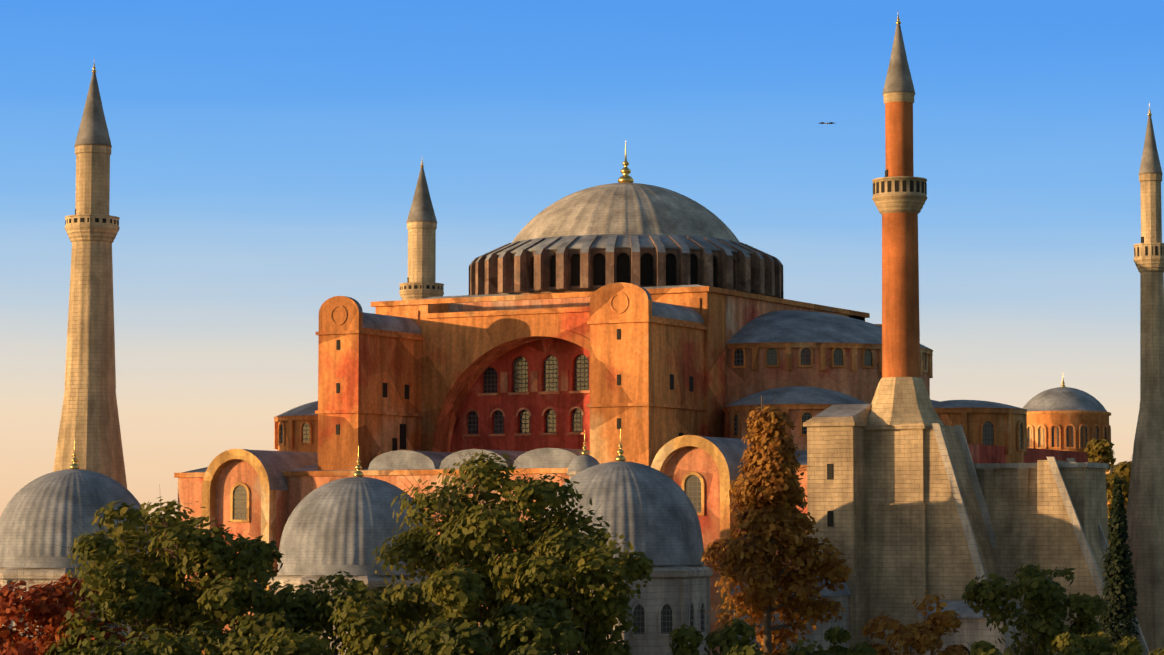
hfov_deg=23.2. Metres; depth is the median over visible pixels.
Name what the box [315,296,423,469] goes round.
hagia sophia buttress tower
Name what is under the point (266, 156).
sky
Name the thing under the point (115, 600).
lime tree
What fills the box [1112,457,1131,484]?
yellow tree
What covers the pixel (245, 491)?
hagia sophia south gable
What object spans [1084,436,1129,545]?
yellow tree
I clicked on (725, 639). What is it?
bush
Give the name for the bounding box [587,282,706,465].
hagia sophia buttress tower
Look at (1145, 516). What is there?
stone minaret
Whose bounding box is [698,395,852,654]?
autumn tree
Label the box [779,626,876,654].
bush
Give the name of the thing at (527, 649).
bush
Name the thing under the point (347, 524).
turbe
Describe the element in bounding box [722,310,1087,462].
hagia sophia east end
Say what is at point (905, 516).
buttresses
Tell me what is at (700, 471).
hagia sophia south gable
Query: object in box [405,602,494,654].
bush
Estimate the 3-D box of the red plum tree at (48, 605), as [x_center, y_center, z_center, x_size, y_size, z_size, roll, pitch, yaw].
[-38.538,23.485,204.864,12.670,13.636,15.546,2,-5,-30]
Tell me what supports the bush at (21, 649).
on the ground
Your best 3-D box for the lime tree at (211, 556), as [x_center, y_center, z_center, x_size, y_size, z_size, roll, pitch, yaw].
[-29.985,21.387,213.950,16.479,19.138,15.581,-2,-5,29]
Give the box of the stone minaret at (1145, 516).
[1124,103,1163,653]
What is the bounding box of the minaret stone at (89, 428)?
[53,62,126,487]
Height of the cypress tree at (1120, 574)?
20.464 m
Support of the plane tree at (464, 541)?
on the ground
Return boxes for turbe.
[0,445,159,646]
[268,446,439,654]
[544,428,712,654]
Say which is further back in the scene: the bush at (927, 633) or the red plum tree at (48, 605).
the bush at (927, 633)
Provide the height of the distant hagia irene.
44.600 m
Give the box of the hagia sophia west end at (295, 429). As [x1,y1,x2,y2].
[274,401,317,452]
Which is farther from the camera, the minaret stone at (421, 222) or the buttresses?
the minaret stone at (421, 222)
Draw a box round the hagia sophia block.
[371,285,869,451]
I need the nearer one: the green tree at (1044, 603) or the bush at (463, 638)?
the bush at (463, 638)
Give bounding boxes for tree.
[0,564,141,654]
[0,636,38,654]
[39,520,171,654]
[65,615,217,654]
[67,484,283,649]
[181,571,299,654]
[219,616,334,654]
[248,570,442,654]
[331,563,487,654]
[371,432,618,653]
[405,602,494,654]
[473,518,654,654]
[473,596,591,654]
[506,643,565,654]
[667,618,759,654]
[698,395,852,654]
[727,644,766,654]
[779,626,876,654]
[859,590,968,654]
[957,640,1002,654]
[961,559,1107,654]
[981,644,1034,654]
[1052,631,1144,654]
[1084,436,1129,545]
[1097,478,1143,654]
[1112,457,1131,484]
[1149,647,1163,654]
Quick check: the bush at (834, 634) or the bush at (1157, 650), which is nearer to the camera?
the bush at (1157, 650)
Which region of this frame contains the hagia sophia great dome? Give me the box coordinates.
[469,142,783,298]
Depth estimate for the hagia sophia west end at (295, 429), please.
323.83 m
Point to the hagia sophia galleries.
(390, 467)
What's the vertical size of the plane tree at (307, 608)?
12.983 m
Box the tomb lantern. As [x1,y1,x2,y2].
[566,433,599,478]
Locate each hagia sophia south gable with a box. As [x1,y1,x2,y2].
[201,449,317,653]
[651,435,751,654]
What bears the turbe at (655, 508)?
on the ground
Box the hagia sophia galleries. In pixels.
[150,448,807,633]
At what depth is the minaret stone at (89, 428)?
317.64 m
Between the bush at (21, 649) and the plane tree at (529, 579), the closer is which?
the bush at (21, 649)
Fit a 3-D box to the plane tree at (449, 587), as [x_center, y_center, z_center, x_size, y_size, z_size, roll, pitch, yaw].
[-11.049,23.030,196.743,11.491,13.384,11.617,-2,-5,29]
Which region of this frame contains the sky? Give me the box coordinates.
[0,0,1163,517]
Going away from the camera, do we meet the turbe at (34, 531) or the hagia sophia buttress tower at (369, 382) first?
the turbe at (34, 531)
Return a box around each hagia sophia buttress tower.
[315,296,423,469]
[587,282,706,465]
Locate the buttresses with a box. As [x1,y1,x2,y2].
[730,404,1149,654]
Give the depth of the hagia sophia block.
315.47 m
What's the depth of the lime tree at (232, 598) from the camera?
198.38 m
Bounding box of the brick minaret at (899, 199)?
[868,13,944,425]
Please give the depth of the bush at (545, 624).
195.78 m
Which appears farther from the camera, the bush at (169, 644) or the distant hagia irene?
the distant hagia irene
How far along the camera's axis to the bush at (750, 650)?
178.59 m
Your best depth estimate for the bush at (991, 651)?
177.30 m
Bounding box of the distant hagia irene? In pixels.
[1023,380,1126,523]
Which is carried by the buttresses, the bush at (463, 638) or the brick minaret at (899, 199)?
the brick minaret at (899, 199)
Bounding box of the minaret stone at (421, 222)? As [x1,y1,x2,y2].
[399,161,443,299]

